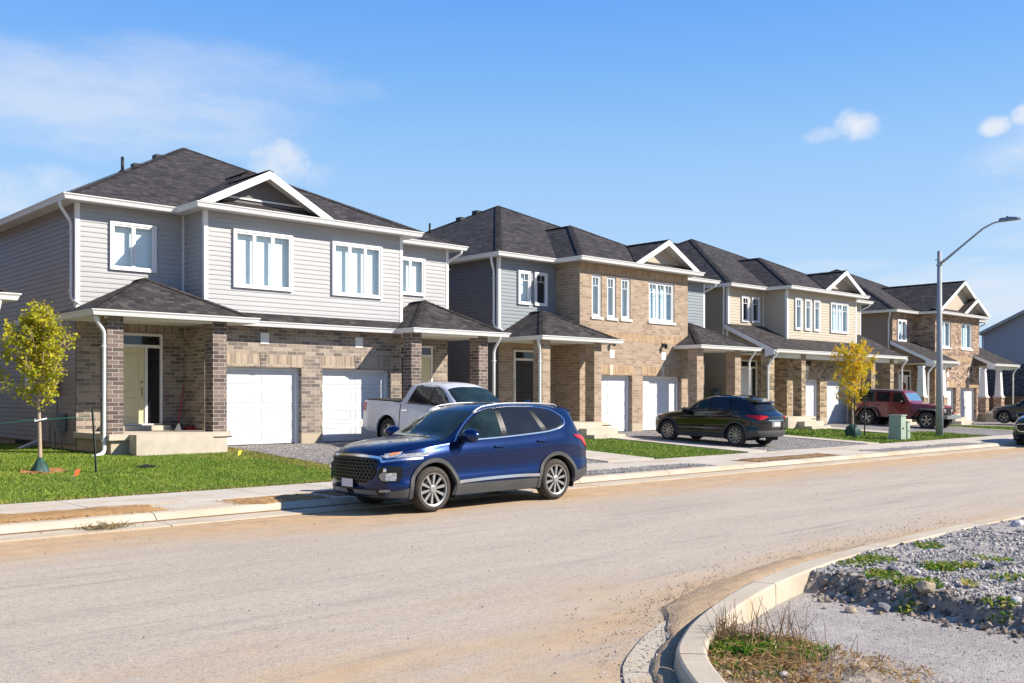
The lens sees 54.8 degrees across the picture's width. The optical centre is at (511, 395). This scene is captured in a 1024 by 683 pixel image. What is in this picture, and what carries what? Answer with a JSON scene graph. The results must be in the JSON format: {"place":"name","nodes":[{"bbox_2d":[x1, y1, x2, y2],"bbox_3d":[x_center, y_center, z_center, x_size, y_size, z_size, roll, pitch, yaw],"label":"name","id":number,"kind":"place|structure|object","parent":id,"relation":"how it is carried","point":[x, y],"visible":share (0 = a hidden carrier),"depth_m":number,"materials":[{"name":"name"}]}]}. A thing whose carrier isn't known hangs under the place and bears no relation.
{"place":"outdoors","nodes":[
{"label":"outdoors","id":0,"kind":"place"},
{"bbox_2d":[0,443,331,504],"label":"lawn","id":1,"kind":"structure","parent":0,"point":[87,482],"depth_m":19.57,"materials":[{"name":"green plant"}]},
{"bbox_2d":[16,440,37,448],"bbox_3d":[-12.747,1.390,25.510,0.120,0.409,2.464,0,0,-4],"label":"downspout extension","id":2,"kind":"object","parent":1,"relation":"on","point":[31,444],"visible":0.3,"depth_m":26.14,"materials":[{"name":"white plastic"}]},
{"bbox_2d":[18,467,66,474],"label":"mulch","id":3,"kind":"object","parent":1,"relation":"on","point":[51,470],"visible":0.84,"depth_m":19.55,"materials":[{"name":"brown wood"}]},
{"bbox_2d":[30,457,49,471],"bbox_3d":[-9.388,1.370,19.628,0.414,0.300,0.416,0,0,-43],"label":"tree bag","id":4,"kind":"object","parent":3,"relation":"on","point":[40,464],"visible":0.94,"depth_m":19.55,"materials":[{"name":"green plastic"}]},
{"bbox_2d":[0,299,80,456],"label":"young tree","id":5,"kind":"object","parent":3,"relation":"on","point":[44,329],"visible":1,"depth_m":19.47,"materials":[{"name":"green plant"}]},
{"bbox_2d":[91,409,96,471],"bbox_3d":[-8.379,0.928,19.806,0.120,1.332,0.050,0,0,-43],"label":"tree stake","id":6,"kind":"object","parent":1,"relation":"on","point":[94,442],"visible":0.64,"depth_m":19.80,"materials":[{"name":"green metal"}]},
{"bbox_2d":[0,436,982,503],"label":"gravel","id":7,"kind":"structure","parent":1,"relation":"on","point":[257,453],"depth_m":22.35,"materials":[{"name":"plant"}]},
{"bbox_2d":[173,450,272,459],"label":"grass","id":8,"kind":"structure","parent":0,"point":[220,455],"depth_m":23.78,"materials":[{"name":"plant"}]},
{"bbox_2d":[228,441,604,465],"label":"driveway","id":9,"kind":"structure","parent":0,"point":[303,450],"depth_m":25.66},
{"bbox_2d":[359,378,514,437],"bbox_3d":[-1.647,0.481,26.883,2.490,2.050,6.000,0,2,-43],"label":"pickup truck","id":10,"kind":"object","parent":9,"relation":"on","point":[380,415],"visible":0.41,"depth_m":26.64,"materials":[{"name":"silver metal"}]},
{"bbox_2d":[0,434,1012,513],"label":"pavement","id":11,"kind":"structure","parent":0,"point":[161,498],"depth_m":17.89,"materials":[{"name":"concrete"}]},
{"bbox_2d":[0,442,1012,535],"bbox_3d":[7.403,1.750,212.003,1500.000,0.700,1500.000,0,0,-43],"label":"ground","id":12,"kind":"structure","parent":0,"point":[156,520],"depth_m":16.48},
{"bbox_2d":[0,287,21,307],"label":"semi detached house","id":13,"kind":"structure","parent":12,"relation":"on","point":[6,296],"depth_m":19.26,"materials":[{"name":"plastic"}]},
{"bbox_2d":[0,148,510,455],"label":"semi detached house","id":14,"kind":"structure","parent":12,"relation":"on","point":[243,306],"depth_m":26.99,"materials":[{"name":"grey brick"}]},
{"bbox_2d":[15,439,31,443],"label":"basement window","id":15,"kind":"structure","parent":14,"relation":"in","point":[17,441],"depth_m":28.04,"materials":[{"name":"black glass"}]},
{"bbox_2d":[109,221,156,272],"bbox_3d":[-9.977,-3.895,25.933,1.220,1.250,0.201,0,0,-43],"label":"window","id":16,"kind":"structure","parent":14,"relation":"in","point":[133,247],"depth_m":25.93,"materials":[{"name":"white plastic"}]},
{"bbox_2d":[123,347,143,423],"bbox_3d":[-10.060,-0.265,25.744,0.970,2.000,0.061,0,0,-43],"label":"front door","id":17,"kind":"structure","parent":14,"relation":"in","point":[133,358],"depth_m":25.90,"materials":[{"name":"beige paint"}]},
{"bbox_2d":[123,335,159,344],"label":"transom window","id":18,"kind":"structure","parent":14,"relation":"in","point":[138,340],"depth_m":26.05,"materials":[{"name":"glass"}]},
{"bbox_2d":[173,386,185,429],"bbox_3d":[-8.778,0.314,26.324,0.305,1.182,0.787,0,0,4],"label":"broom","id":19,"kind":"object","parent":14,"relation":"on","point":[179,426],"visible":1,"depth_m":26.10,"materials":[{"name":"red plastic"}]},
{"bbox_2d":[227,367,297,445],"bbox_3d":[-7.000,0.288,27.287,2.420,2.155,0.120,0,0,-43],"label":"garage door","id":20,"kind":"structure","parent":14,"relation":"in","point":[262,402],"depth_m":27.36,"materials":[{"name":"white paint"}]},
{"bbox_2d":[233,228,292,291],"bbox_3d":[-6.864,-3.705,27.126,1.800,1.570,0.201,0,0,-43],"label":"window","id":21,"kind":"structure","parent":14,"relation":"in","point":[261,260],"depth_m":27.21,"materials":[{"name":"white plastic"}]},
{"bbox_2d":[322,369,387,441],"bbox_3d":[-4.733,0.288,29.401,2.420,2.155,0.120,0,0,-43],"label":"garage door","id":22,"kind":"structure","parent":14,"relation":"in","point":[345,392],"depth_m":29.27,"materials":[{"name":"white paint"}]},
{"bbox_2d":[331,241,381,298],"bbox_3d":[-4.615,-3.705,29.224,1.750,1.570,0.201,0,0,-43],"label":"window","id":23,"kind":"structure","parent":14,"relation":"in","point":[356,269],"depth_m":29.31,"materials":[{"name":"white plastic"}]},
{"bbox_2d":[403,256,424,296],"bbox_3d":[-3.354,-3.885,32.109,1.190,1.230,0.201,0,0,-43],"label":"window","id":24,"kind":"structure","parent":14,"relation":"in","point":[413,268],"depth_m":32.32,"materials":[{"name":"white plastic"}]},
{"bbox_2d":[402,347,429,354],"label":"transom window","id":25,"kind":"structure","parent":14,"relation":"in","point":[425,351],"depth_m":32.51,"materials":[{"name":"glass"}]},
{"bbox_2d":[422,357,429,382],"bbox_3d":[-3.055,-0.265,32.309,0.970,2.000,0.015,0,0,-43],"label":"front door","id":26,"kind":"structure","parent":14,"relation":"in","point":[425,361],"depth_m":32.51,"materials":[{"name":"beige paint"}]},
{"bbox_2d":[2,453,838,532],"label":"dirt clods","id":27,"kind":"object","parent":12,"relation":"on","point":[316,496],"visible":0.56,"depth_m":15.82,"materials":[{"name":"soil"}]},
{"bbox_2d":[0,441,1023,542],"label":"kerb","id":28,"kind":"structure","parent":12,"relation":"on","point":[5,528],"depth_m":16.19,"materials":[{"name":"concrete"}]},
{"bbox_2d":[69,520,145,530],"bbox_3d":[-5.552,1.772,13.613,0.988,0.106,0.498,0,0,-43],"label":"dead grass clump","id":29,"kind":"object","parent":28,"relation":"on","point":[101,526],"visible":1,"depth_m":13.52,"materials":[{"name":"beige plant"}]},
{"bbox_2d":[425,206,762,438],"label":"semi detached house","id":30,"kind":"structure","parent":12,"relation":"on","point":[608,338],"depth_m":36.80,"materials":[{"name":"beige brick"}]},
{"bbox_2d":[517,270,530,304],"bbox_3d":[0.398,-3.900,35.607,0.610,1.220,0.201,0,0,-43],"label":"window","id":31,"kind":"structure","parent":30,"relation":"in","point":[524,277],"depth_m":35.68,"materials":[{"name":"white plastic"}]},
{"bbox_2d":[516,361,532,401],"bbox_3d":[0.470,-0.265,35.596,0.970,2.000,0.015,0,0,-43],"label":"front door","id":32,"kind":"structure","parent":30,"relation":"in","point":[524,369],"depth_m":35.59,"materials":[{"name":"black paint"}]},
{"bbox_2d":[516,352,532,358],"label":"transom window","id":33,"kind":"structure","parent":30,"relation":"in","point":[529,355],"depth_m":35.60,"materials":[{"name":"glass"}]},
{"bbox_2d":[534,272,547,306],"bbox_3d":[1.012,-3.900,36.180,0.630,1.220,0.201,0,0,-43],"label":"window","id":34,"kind":"structure","parent":30,"relation":"in","point":[540,279],"depth_m":36.27,"materials":[{"name":"white plastic"}]},
{"bbox_2d":[592,274,600,316],"bbox_3d":[3.035,-3.705,36.519,0.530,1.570,0.201,0,0,-43],"label":"window","id":35,"kind":"structure","parent":30,"relation":"in","point":[596,279],"depth_m":36.60,"materials":[{"name":"white glass"}]},
{"bbox_2d":[607,276,614,317],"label":"window","id":36,"kind":"structure","parent":30,"relation":"in","point":[610,279],"depth_m":37.15,"materials":[{"name":"white glass"}]},
{"bbox_2d":[602,375,628,431],"bbox_3d":[3.554,0.298,37.128,2.440,2.155,0.120,0,0,-43],"label":"garage door","id":37,"kind":"structure","parent":30,"relation":"in","point":[615,388],"depth_m":37.53,"materials":[{"name":"white paint"}]},
{"bbox_2d":[621,278,629,318],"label":"window","id":38,"kind":"structure","parent":30,"relation":"in","point":[625,282],"depth_m":37.74,"materials":[{"name":"white plastic"}]},
{"bbox_2d":[643,376,677,430],"bbox_3d":[5.806,0.298,39.228,2.440,2.155,0.120,0,0,-43],"label":"garage door","id":39,"kind":"structure","parent":30,"relation":"in","point":[660,393],"depth_m":39.20,"materials":[{"name":"white paint"}]},
{"bbox_2d":[649,281,673,322],"bbox_3d":[5.832,-3.705,39.127,1.600,1.570,0.201,0,0,-43],"label":"window","id":40,"kind":"structure","parent":30,"relation":"in","point":[661,295],"depth_m":39.24,"materials":[{"name":"white plastic"}]},
{"bbox_2d":[584,464,716,475],"bbox_3d":[2.817,1.734,22.788,5.384,0.106,1.024,0,0,-43],"label":"gravel apron","id":41,"kind":"object","parent":12,"relation":"on","point":[678,467],"visible":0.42,"depth_m":22.77,"materials":[{"name":"brown gravel"}]},
{"bbox_2d":[730,453,834,461],"bbox_3d":[7.595,1.679,27.242,4.432,0.067,0.836,0,0,-43],"label":"dirt patch","id":42,"kind":"object","parent":12,"relation":"on","point":[761,459],"visible":0.99,"depth_m":26.80,"materials":[{"name":"brown soil"}]},
{"bbox_2d":[673,239,916,428],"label":"semi detached house","id":43,"kind":"structure","parent":12,"relation":"on","point":[796,326],"depth_m":45.97,"materials":[{"name":"yellow brick"}]},
{"bbox_2d":[741,295,748,321],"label":"window","id":44,"kind":"structure","parent":43,"relation":"in","point":[744,299],"depth_m":45.21,"materials":[{"name":"white glass"}]},
{"bbox_2d":[741,368,750,394],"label":"front door","id":45,"kind":"structure","parent":43,"relation":"in","point":[744,371],"depth_m":45.06,"materials":[{"name":"white paint"}]},
{"bbox_2d":[741,361,755,366],"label":"transom window","id":46,"kind":"structure","parent":43,"relation":"in","point":[743,363],"depth_m":45.24,"materials":[{"name":"glass"}]},
{"bbox_2d":[751,297,759,322],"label":"window","id":47,"kind":"structure","parent":43,"relation":"in","point":[755,301],"depth_m":45.81,"materials":[{"name":"white glass"}]},
{"bbox_2d":[794,297,801,329],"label":"window","id":48,"kind":"structure","parent":43,"relation":"in","point":[797,301],"depth_m":45.96,"materials":[{"name":"white plastic"}]},
{"bbox_2d":[804,298,811,330],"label":"window","id":49,"kind":"structure","parent":43,"relation":"in","point":[807,302],"depth_m":46.55,"materials":[{"name":"white glass"}]},
{"bbox_2d":[806,379,816,420],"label":"garage door","id":50,"kind":"structure","parent":43,"relation":"in","point":[811,385],"depth_m":47.18,"materials":[{"name":"white paint"}]},
{"bbox_2d":[813,299,819,331],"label":"window","id":51,"kind":"structure","parent":43,"relation":"in","point":[816,303],"depth_m":47.09,"materials":[{"name":"white plastic"}]},
{"bbox_2d":[827,380,848,423],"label":"garage door","id":52,"kind":"structure","parent":43,"relation":"in","point":[837,412],"depth_m":48.72,"materials":[{"name":"white paint"}]},
{"bbox_2d":[830,302,847,333],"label":"window","id":53,"kind":"structure","parent":43,"relation":"in","point":[838,311],"depth_m":48.59,"materials":[{"name":"white plastic"}]},
{"bbox_2d":[821,269,1020,424],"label":"semi detached house","id":54,"kind":"structure","parent":12,"relation":"on","point":[902,320],"depth_m":60.09,"materials":[{"name":"red brick"}]},
{"bbox_2d":[897,319,906,341],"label":"window","id":55,"kind":"structure","parent":54,"relation":"in","point":[901,324],"depth_m":58.50,"materials":[{"name":"white plastic"}]},
{"bbox_2d":[942,321,949,347],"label":"window","id":56,"kind":"structure","parent":54,"relation":"in","point":[945,325],"depth_m":60.04,"materials":[{"name":"white glass"}]},
{"bbox_2d":[946,388,952,409],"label":"garage door","id":57,"kind":"structure","parent":54,"relation":"in","point":[949,391],"depth_m":60.48,"materials":[{"name":"white paint"}]},
{"bbox_2d":[961,323,971,348],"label":"window","id":58,"kind":"structure","parent":54,"relation":"in","point":[966,329],"depth_m":61.94,"materials":[{"name":"white plastic"}]},
{"bbox_2d":[960,388,973,421],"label":"garage door","id":59,"kind":"structure","parent":54,"relation":"in","point":[966,394],"depth_m":62.27,"materials":[{"name":"white paint"}]},
{"bbox_2d":[935,216,1020,435],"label":"street lamp","id":60,"kind":"object","parent":12,"relation":"on","point":[939,387],"visible":0.94,"depth_m":40.85,"materials":[{"name":"grey metal"}]},
{"bbox_2d":[979,310,1023,395],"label":"gabled house","id":61,"kind":"structure","parent":12,"relation":"on","point":[1004,338],"depth_m":71.41,"materials":[{"name":"grey"}]},
{"bbox_2d":[989,396,1023,410],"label":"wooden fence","id":62,"kind":"object","parent":12,"relation":"on","point":[1007,400],"visible":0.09,"depth_m":69.76,"materials":[{"name":"brown wood"}]},
{"bbox_2d":[0,447,1023,682],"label":"road","id":63,"kind":"structure","parent":0,"point":[189,616],"depth_m":10.18,"materials":[{"name":"grey asphalt"}]},
{"bbox_2d":[329,400,586,511],"bbox_3d":[-0.836,0.953,17.180,4.819,1.770,2.464,0,0,-43],"label":"blue suv","id":64,"kind":"object","parent":63,"relation":"on","point":[431,460],"visible":1,"depth_m":16.34,"materials":[{"name":"paint"}]},
{"bbox_2d":[14,461,1018,679],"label":"road pebbles","id":65,"kind":"object","parent":63,"relation":"on","point":[658,588],"visible":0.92,"depth_m":9.50,"materials":[{"name":"stone"}]},
{"bbox_2d":[580,545,856,682],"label":"loose gravel","id":66,"kind":"structure","parent":63,"relation":"on","point":[644,657],"depth_m":7.13,"materials":[{"name":"gravel"}]},
{"bbox_2d":[650,544,868,682],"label":"dirt patch","id":67,"kind":"object","parent":63,"relation":"on","point":[691,608],"visible":0.78,"depth_m":8.56,"materials":[{"name":"beige soil"}]},
{"bbox_2d":[623,511,1023,682],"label":"kerb","id":68,"kind":"structure","parent":63,"relation":"on","point":[692,663],"depth_m":8.06,"materials":[{"name":"concrete"}]},
{"bbox_2d":[1013,412,1023,444],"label":"black suv","id":69,"kind":"object","parent":63,"relation":"on","point":[1018,434],"visible":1,"depth_m":35.97,"materials":[{"name":"paint"}]},
{"bbox_2d":[0,0,1023,382],"label":"sky","id":70,"kind":"structure","parent":0,"point":[870,140],"materials":[{"name":"blue"}]},
{"bbox_2d":[227,430,850,474],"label":"loose gravel","id":71,"kind":"structure","parent":0,"point":[620,469],"depth_m":24.55,"materials":[{"name":"grey gravel"}]},
{"bbox_2d":[151,439,1014,509],"bbox_3d":[11.167,1.804,30.547,81.988,0.193,0.910,0,0,-43],"label":"concrete apron","id":72,"kind":"object","parent":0,"point":[193,504],"visible":0.24,"depth_m":16.74,"materials":[{"name":"grey concrete"}]},
{"bbox_2d":[0,504,168,523],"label":"dirt patch","id":73,"kind":"object","parent":72,"relation":"on","point":[84,512],"visible":1,"depth_m":14.09,"materials":[{"name":"brown soil"}]},
{"bbox_2d":[223,494,330,503],"bbox_3d":[-3.914,1.690,16.315,1.601,0.046,0.985,0,0,-43],"label":"dirt patch","id":74,"kind":"object","parent":72,"relation":"on","point":[266,498],"visible":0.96,"depth_m":16.15,"materials":[{"name":"brown soil"}]},
{"bbox_2d":[312,490,346,495],"bbox_3d":[-1.200,1.685,19.021,5.678,0.055,0.974,0,0,-43],"label":"dirt patch","id":75,"kind":"object","parent":72,"relation":"on","point":[335,494],"visible":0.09,"depth_m":17.12,"materials":[{"name":"soil"}]},
{"bbox_2d":[586,450,653,462],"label":"path","id":76,"kind":"structure","parent":0,"point":[605,457],"depth_m":26.36,"materials":[{"name":"concrete"}]},
{"bbox_2d":[584,438,743,458],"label":"lawn","id":77,"kind":"structure","parent":0,"point":[650,447],"depth_m":29.50,"materials":[{"name":"green plant"}]},
{"bbox_2d":[610,437,766,452],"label":"path","id":78,"kind":"structure","parent":0,"point":[685,444],"depth_m":31.50,"materials":[{"name":"concrete"}]},
{"bbox_2d":[618,430,865,450],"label":"driveway","id":79,"kind":"structure","parent":0,"point":[806,444],"depth_m":33.88,"materials":[{"name":"grey gravel"}]},
{"bbox_2d":[655,395,784,445],"bbox_3d":[6.905,0.739,33.123,2.316,1.670,4.570,0,2,-43],"label":"black crossover","id":80,"kind":"object","parent":79,"relation":"on","point":[737,420],"visible":1,"depth_m":31.95,"materials":[{"name":"paint"}]},
{"bbox_2d":[687,398,710,409],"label":"side window","id":81,"kind":"structure","parent":80,"relation":"in","point":[701,405],"depth_m":32.69,"materials":[{"name":"black glass"}]},
{"bbox_2d":[711,398,729,409],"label":"side window","id":82,"kind":"structure","parent":80,"relation":"in","point":[718,403],"depth_m":32.14,"materials":[{"name":"black glass"}]},
{"bbox_2d":[732,400,741,408],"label":"side window","id":83,"kind":"structure","parent":80,"relation":"in","point":[735,404],"depth_m":31.71,"materials":[{"name":"black glass"}]},
{"bbox_2d":[753,402,776,410],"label":"rear window","id":84,"kind":"structure","parent":80,"relation":"in","point":[759,406],"depth_m":31.61,"materials":[{"name":"black glass"}]},
{"bbox_2d":[780,435,878,444],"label":"path","id":85,"kind":"structure","parent":0,"point":[837,440],"depth_m":35.90,"materials":[{"name":"concrete"}]},
{"bbox_2d":[827,427,887,432],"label":"path","id":86,"kind":"structure","parent":0,"point":[876,431],"depth_m":42.62,"materials":[{"name":"concrete"}]},
{"bbox_2d":[708,518,1023,682],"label":"gravel lot","id":87,"kind":"structure","parent":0,"point":[1006,647],"depth_m":8.02,"materials":[{"name":"grey gravel"}]},
{"bbox_2d":[708,626,834,680],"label":"weeds","id":88,"kind":"object","parent":87,"relation":"on","point":[744,650],"visible":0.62,"depth_m":6.83,"materials":[{"name":"green plant"}]},
{"bbox_2d":[698,597,857,677],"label":"dry stalks","id":89,"kind":"object","parent":87,"relation":"on","point":[723,630],"visible":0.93,"depth_m":7.12,"materials":[{"name":"brown plant"}]},
{"bbox_2d":[707,626,939,682],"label":"dry weeds","id":90,"kind":"object","parent":87,"relation":"on","point":[776,659],"visible":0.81,"depth_m":6.53,"materials":[{"name":"plant"}]},
{"bbox_2d":[844,606,856,613],"bbox_3d":[2.976,1.883,8.655,0.115,0.076,0.101,0,0,-43],"label":"rock","id":91,"kind":"object","parent":87,"relation":"on","point":[851,609],"visible":0.97,"depth_m":8.63,"materials":[{"name":"beige stone"}]},
{"bbox_2d":[874,602,890,612],"bbox_3d":[3.270,1.876,8.705,0.158,0.101,0.130,0,0,-43],"label":"rock","id":92,"kind":"object","parent":87,"relation":"on","point":[883,607],"visible":0.82,"depth_m":8.65,"materials":[{"name":"grey stone"}]},
{"bbox_2d":[886,565,898,572],"bbox_3d":[3.696,1.691,9.589,0.123,0.092,0.126,0,0,12],"label":"rock","id":93,"kind":"object","parent":87,"relation":"on","point":[892,567],"visible":0.66,"depth_m":9.54,"materials":[{"name":"grey stone"}]},
{"bbox_2d":[915,581,935,593],"bbox_3d":[3.649,1.688,8.704,0.185,0.116,0.145,0,0,-31],"label":"rock","id":94,"kind":"object","parent":87,"relation":"on","point":[925,587],"visible":1,"depth_m":8.65,"materials":[{"name":"beige stone"}]},
{"bbox_2d":[836,540,1023,623],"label":"weeds","id":95,"kind":"object","parent":87,"relation":"on","point":[948,569],"visible":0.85,"depth_m":9.44,"materials":[{"name":"green plant"}]},
{"bbox_2d":[959,576,982,585],"bbox_3d":[4.141,1.680,8.901,0.211,0.089,0.226,0,0,18],"label":"broad leaf plant","id":96,"kind":"object","parent":87,"relation":"on","point":[968,581],"visible":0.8,"depth_m":8.91,"materials":[{"name":"yellow plant"}]},
{"bbox_2d":[985,561,998,567],"bbox_3d":[4.761,1.681,9.787,0.137,0.088,0.119,0,0,-43],"label":"rock","id":97,"kind":"object","parent":87,"relation":"on","point":[991,564],"visible":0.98,"depth_m":9.75,"materials":[{"name":"grey stone"}]},
{"bbox_2d":[1010,596,1021,603],"bbox_3d":[4.173,1.693,8.173,0.115,0.074,0.101,0,0,-43],"label":"rock","id":98,"kind":"object","parent":87,"relation":"on","point":[1018,599],"visible":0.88,"depth_m":8.14,"materials":[{"name":"white stone"}]},
{"bbox_2d":[1011,520,1023,526],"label":"rock","id":99,"kind":"object","parent":87,"relation":"on","point":[1017,523],"visible":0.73,"depth_m":12.89,"materials":[{"name":"white stone"}]},
{"bbox_2d":[824,423,970,431],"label":"driveway","id":100,"kind":"structure","parent":0,"point":[885,427],"depth_m":46.03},
{"bbox_2d":[849,389,960,428],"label":"offroad car","id":101,"kind":"object","parent":100,"relation":"on","point":[881,405],"visible":0.91,"depth_m":47.05,"materials":[{"name":"red paint"}]},
{"bbox_2d":[784,425,1013,443],"bbox_3d":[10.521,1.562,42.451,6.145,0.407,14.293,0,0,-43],"label":"lawn","id":102,"kind":"structure","parent":0,"point":[852,437],"depth_m":38.71,"materials":[{"name":"green plant"}]},
{"bbox_2d":[827,337,879,423],"bbox_3d":[13.393,-0.369,38.789,2.007,3.916,2.042,0,0,13],"label":"young tree","id":103,"kind":"object","parent":102,"relation":"on","point":[860,368],"visible":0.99,"depth_m":38.66,"materials":[{"name":"yellow plant"}]},
{"bbox_2d":[845,424,861,436],"bbox_3d":[13.384,1.353,38.745,0.616,0.470,0.632,0,0,-43],"label":"tree bag","id":104,"kind":"object","parent":102,"relation":"on","point":[849,430],"visible":0.9,"depth_m":38.54,"materials":[{"name":"green plastic"}]},
{"bbox_2d":[888,415,906,439],"bbox_3d":[14.709,1.222,37.650,0.470,1.010,0.532,0,0,-43],"label":"utility cabinet","id":105,"kind":"object","parent":102,"relation":"on","point":[897,427],"visible":0.88,"depth_m":37.49,"materials":[{"name":"metal"}]},
{"bbox_2d":[906,421,910,438],"bbox_3d":[15.263,1.345,38.222,0.280,0.750,0.272,0,0,-43],"label":"utility cabinet","id":106,"kind":"object","parent":102,"relation":"on","point":[907,429],"visible":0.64,"depth_m":38.10,"materials":[{"name":"metal"}]},
{"bbox_2d":[810,517,1023,618],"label":"loose gravel","id":107,"kind":"structure","parent":0,"point":[971,558],"depth_m":9.94,"materials":[{"name":"grey gravel"}]},
{"bbox_2d":[811,569,1023,642],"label":"loose gravel","id":108,"kind":"structure","parent":0,"point":[1018,633],"depth_m":8.56,"materials":[{"name":"grey gravel"}]},
{"bbox_2d":[859,443,983,451],"bbox_3d":[13.901,1.730,33.132,7.538,0.098,1.024,0,0,-43],"label":"gravel apron","id":109,"kind":"object","parent":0,"point":[918,447],"visible":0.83,"depth_m":32.74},
{"bbox_2d":[916,424,1010,430],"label":"path","id":110,"kind":"structure","parent":0,"point":[979,428],"depth_m":46.89,"materials":[{"name":"concrete"}]},
{"bbox_2d":[929,429,1012,435],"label":"driveway","id":111,"kind":"structure","parent":0,"point":[981,432],"depth_m":44.25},
{"bbox_2d":[969,421,1013,425],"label":"driveway","id":112,"kind":"structure","parent":0,"point":[994,423],"depth_m":58.52,"materials":[{"name":"grey concrete"}]},
{"bbox_2d":[992,399,1023,422],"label":"grey hatchback","id":113,"kind":"object","parent":112,"relation":"on","point":[1005,414],"visible":0.9,"depth_m":55.81,"materials":[{"name":"paint"}]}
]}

